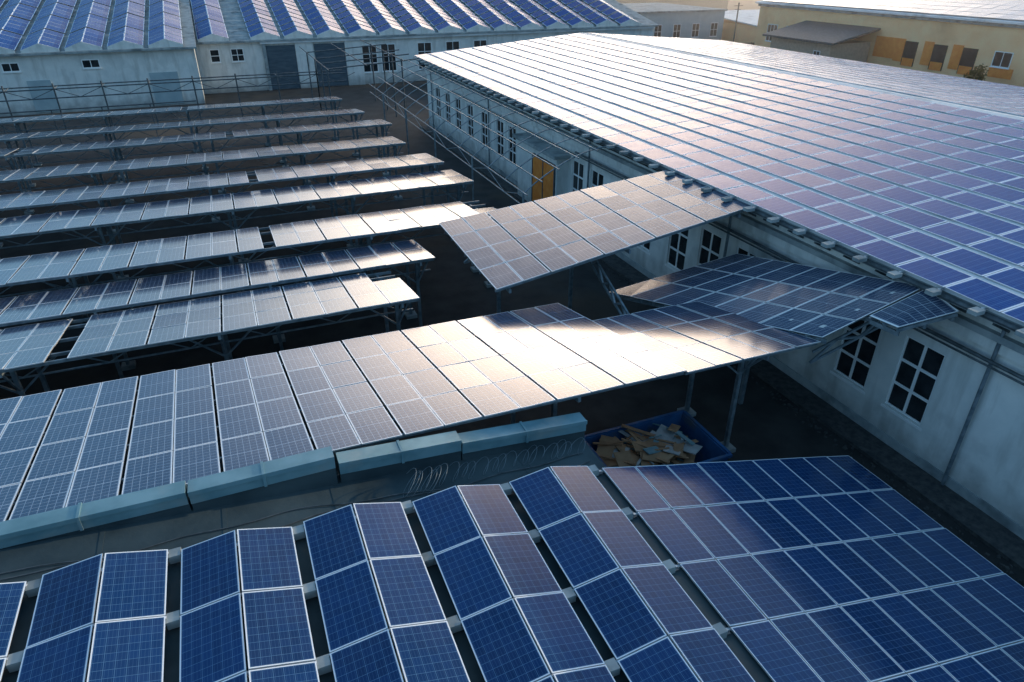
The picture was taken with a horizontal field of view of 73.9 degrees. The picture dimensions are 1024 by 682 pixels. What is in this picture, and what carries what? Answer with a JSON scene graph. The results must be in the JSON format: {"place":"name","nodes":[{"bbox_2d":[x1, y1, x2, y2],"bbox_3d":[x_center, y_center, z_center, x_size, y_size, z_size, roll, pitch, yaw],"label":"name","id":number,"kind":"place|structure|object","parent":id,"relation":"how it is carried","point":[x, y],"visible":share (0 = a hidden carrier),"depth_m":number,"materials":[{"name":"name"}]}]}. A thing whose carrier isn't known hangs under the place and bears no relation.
{"place":"outdoors","nodes":[
{"label":"outdoors","id":0,"kind":"place"},
{"bbox_2d":[0,0,658,116],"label":"white warehouse","id":1,"kind":"structure","parent":0,"point":[239,52],"depth_m":84.61,"materials":[{"name":"paint"}]},
{"bbox_2d":[0,40,486,112],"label":"windows and doors","id":2,"kind":"structure","parent":1,"relation":"in","point":[281,58],"depth_m":86.14,"materials":[{"name":"grey glass"}]},
{"bbox_2d":[0,0,640,53],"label":"roof solar array","id":3,"kind":"object","parent":1,"relation":"on","point":[46,40],"visible":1,"depth_m":87.64,"materials":[{"name":"glass"}]},
{"bbox_2d":[191,0,728,28],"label":"distant building","id":4,"kind":"structure","parent":0,"point":[722,4],"depth_m":204.33,"materials":[{"name":"grey brick"}]},
{"bbox_2d":[0,0,1023,619],"bbox_3d":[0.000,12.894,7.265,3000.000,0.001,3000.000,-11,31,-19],"label":"ground","id":5,"kind":"structure","parent":0,"point":[454,288],"depth_m":35.68,"materials":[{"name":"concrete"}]},
{"bbox_2d":[0,96,341,167],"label":"solar canopy","id":6,"kind":"object","parent":5,"relation":"on","point":[104,115],"visible":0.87,"depth_m":55.95,"materials":[{"name":"metal"}]},
{"bbox_2d":[0,69,354,142],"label":"pipe rack","id":7,"kind":"object","parent":5,"relation":"on","point":[3,91],"visible":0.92,"depth_m":66.15,"materials":[{"name":"metal"}]},
{"bbox_2d":[0,109,363,192],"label":"solar canopy","id":8,"kind":"object","parent":5,"relation":"on","point":[103,131],"visible":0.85,"depth_m":50.91,"materials":[{"name":"metal"}]},
{"bbox_2d":[0,119,391,214],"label":"solar canopy","id":9,"kind":"object","parent":5,"relation":"on","point":[114,145],"visible":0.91,"depth_m":47.15,"materials":[{"name":"metal"}]},
{"bbox_2d":[0,136,405,246],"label":"solar canopy","id":10,"kind":"object","parent":5,"relation":"on","point":[101,168],"visible":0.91,"depth_m":42.39,"materials":[{"name":"glass"}]},
{"bbox_2d":[0,271,418,444],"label":"solar canopy","id":11,"kind":"object","parent":5,"relation":"on","point":[34,345],"visible":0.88,"depth_m":23.13,"materials":[{"name":"glass"}]},
{"bbox_2d":[0,240,434,378],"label":"solar canopy","id":12,"kind":"object","parent":5,"relation":"on","point":[48,305],"visible":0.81,"depth_m":26.84,"materials":[{"name":"glass"}]},
{"bbox_2d":[0,153,443,258],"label":"solar canopy","id":13,"kind":"object","parent":5,"relation":"on","point":[99,194],"visible":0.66,"depth_m":38.22,"materials":[{"name":"glass"}]},
{"bbox_2d":[0,169,472,281],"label":"solar canopy","id":14,"kind":"object","parent":5,"relation":"on","point":[28,225],"visible":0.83,"depth_m":34.78,"materials":[{"name":"glass"}]},
{"bbox_2d":[0,200,496,322],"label":"solar canopy","id":15,"kind":"object","parent":5,"relation":"on","point":[68,266],"visible":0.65,"depth_m":29.90,"materials":[{"name":"glass"}]},
{"bbox_2d":[0,303,686,521],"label":"solar canopy","id":16,"kind":"object","parent":5,"relation":"on","point":[417,392],"visible":0.85,"depth_m":18.29,"materials":[{"name":"glass"}]},
{"bbox_2d":[299,39,414,123],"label":"gate frame","id":17,"kind":"object","parent":5,"relation":"on","point":[371,58],"visible":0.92,"depth_m":70.92,"materials":[{"name":"metal"}]},
{"bbox_2d":[0,412,772,681],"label":"foreground building","id":18,"kind":"structure","parent":5,"relation":"on","point":[134,521],"depth_m":14.61,"materials":[{"name":"teal paint"}]},
{"bbox_2d":[0,452,582,573],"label":"power cable","id":19,"kind":"object","parent":18,"relation":"on","point":[287,511],"visible":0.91,"depth_m":14.84,"materials":[{"name":"rubber"}]},
{"bbox_2d":[0,460,589,580],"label":"power cable","id":20,"kind":"object","parent":18,"relation":"on","point":[236,537],"visible":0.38,"depth_m":14.66,"materials":[{"name":"rubber"}]},
{"bbox_2d":[0,464,754,681],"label":"rooftop solar array","id":21,"kind":"object","parent":18,"relation":"on","point":[133,620],"visible":1,"depth_m":12.41,"materials":[{"name":"glass"}]},
{"bbox_2d":[403,463,448,497],"bbox_3d":[-1.990,3.198,15.882,1.271,0.519,0.731,-11,31,-19],"label":"barbed wire coil","id":22,"kind":"object","parent":18,"relation":"on","point":[425,480],"visible":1,"depth_m":15.85,"materials":[{"name":"metal"}]},
{"bbox_2d":[452,438,584,481],"bbox_3d":[0.276,2.880,16.965,3.831,0.674,0.545,-12,32,-21],"label":"barbed wire coil","id":23,"kind":"object","parent":18,"relation":"on","point":[516,458],"visible":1,"depth_m":16.92,"materials":[{"name":"metal"}]},
{"bbox_2d":[598,455,1023,681],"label":"sloping solar array","id":24,"kind":"object","parent":18,"relation":"on","point":[942,604],"visible":0.89,"depth_m":15.43,"materials":[{"name":"glass"}]},
{"bbox_2d":[369,60,605,247],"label":"pipe frame","id":25,"kind":"object","parent":5,"relation":"on","point":[472,157],"visible":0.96,"depth_m":43.43,"materials":[{"name":"metal"}]},
{"bbox_2d":[439,169,752,314],"bbox_3d":[3.207,-2.816,28.529,10.501,6.496,8.929,-11,31,-19],"label":"solar canopy","id":26,"kind":"object","parent":5,"relation":"on","point":[488,246],"visible":0.93,"depth_m":27.02,"materials":[{"name":"glass"}]},
{"bbox_2d":[584,409,732,467],"bbox_3d":[4.445,3.772,21.606,4.006,1.694,2.654,-11,31,-19],"label":"skip container","id":27,"kind":"object","parent":5,"relation":"on","point":[682,436],"visible":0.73,"depth_m":21.55,"materials":[{"name":"blue paint"}]},
{"bbox_2d":[621,3,727,39],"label":"pale green building","id":28,"kind":"structure","parent":5,"relation":"on","point":[683,21],"depth_m":122.57,"materials":[{"name":"paint"}]},
{"bbox_2d":[592,301,820,452],"bbox_3d":[5.973,1.444,22.978,5.840,4.523,4.555,-11,31,-19],"label":"solar canopy","id":29,"kind":"object","parent":5,"relation":"on","point":[725,333],"visible":0.89,"depth_m":21.77,"materials":[{"name":"glass"}]},
{"bbox_2d":[733,3,742,41],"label":"utility pole","id":30,"kind":"object","parent":5,"relation":"on","point":[738,5],"visible":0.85,"depth_m":118.43,"materials":[{"name":"metal"}]},
{"bbox_2d":[721,9,759,42],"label":"distant shed","id":31,"kind":"structure","parent":5,"relation":"on","point":[746,26],"depth_m":125.55,"materials":[{"name":"beige paint"}]},
{"bbox_2d":[610,254,958,404],"bbox_3d":[9.405,-0.620,24.800,4.682,6.331,11.377,-24,37,-36],"label":"solar canopy","id":32,"kind":"object","parent":5,"relation":"on","point":[754,289],"visible":0.93,"depth_m":22.65,"materials":[{"name":"glass"}]},
{"bbox_2d":[605,268,1023,586],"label":"rubble strip","id":33,"kind":"object","parent":5,"relation":"on","point":[926,508],"visible":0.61,"depth_m":22.64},
{"bbox_2d":[762,20,880,61],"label":"brick outbuilding","id":34,"kind":"structure","parent":5,"relation":"on","point":[833,40],"depth_m":89.04,"materials":[{"name":"brick"}]},
{"bbox_2d":[962,64,988,80],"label":"autumn tree","id":35,"kind":"object","parent":5,"relation":"on","point":[975,74],"visible":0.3,"depth_m":73.47,"materials":[{"name":"brown plant"}]},
{"bbox_2d":[420,125,1023,572],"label":"pavement","id":36,"kind":"structure","parent":0,"point":[974,521],"depth_m":23.31,"materials":[{"name":"grey concrete"}]},
{"bbox_2d":[512,132,570,219],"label":"porch with door","id":37,"kind":"object","parent":36,"relation":"on","point":[555,182],"visible":0.7,"depth_m":44.02,"materials":[{"name":"white paint"}]},
{"bbox_2d":[424,66,1023,539],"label":"walls","id":38,"kind":"structure","parent":0,"point":[986,474],"depth_m":23.01,"materials":[{"name":"white paint"}]},
{"bbox_2d":[436,88,944,430],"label":"windows","id":39,"kind":"structure","parent":38,"relation":"attached to","point":[919,366],"depth_m":24.13,"materials":[{"name":"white glass"}]},
{"bbox_2d":[413,57,1023,484],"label":"gutter and pipes","id":40,"kind":"object","parent":38,"relation":"attached to","point":[957,303],"visible":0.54,"depth_m":21.59,"materials":[{"name":"metal"}]},
{"bbox_2d":[414,33,1023,331],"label":"roof","id":41,"kind":"structure","parent":38,"relation":"on","point":[966,300],"depth_m":32.65,"materials":[{"name":"metal"}]},
{"bbox_2d":[413,33,1023,338],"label":"roof solar array","id":42,"kind":"object","parent":41,"relation":"on","point":[1003,98],"visible":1,"depth_m":33.42,"materials":[{"name":"blue glass"}]},
{"bbox_2d":[754,4,1023,86],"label":"walls","id":43,"kind":"structure","parent":0,"point":[987,39],"depth_m":82.17,"materials":[{"name":"beige paint"}]},
{"bbox_2d":[765,24,1013,79],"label":"windows","id":44,"kind":"structure","parent":43,"relation":"attached to","point":[933,55],"depth_m":81.06,"materials":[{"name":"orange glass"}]},
{"bbox_2d":[755,0,1023,24],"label":"roof","id":45,"kind":"structure","parent":43,"relation":"on","point":[968,18],"depth_m":83.80,"materials":[{"name":"metal"}]},
{"bbox_2d":[763,0,1023,19],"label":"roof solar array","id":46,"kind":"object","parent":45,"relation":"on","point":[1007,9],"visible":1,"depth_m":81.94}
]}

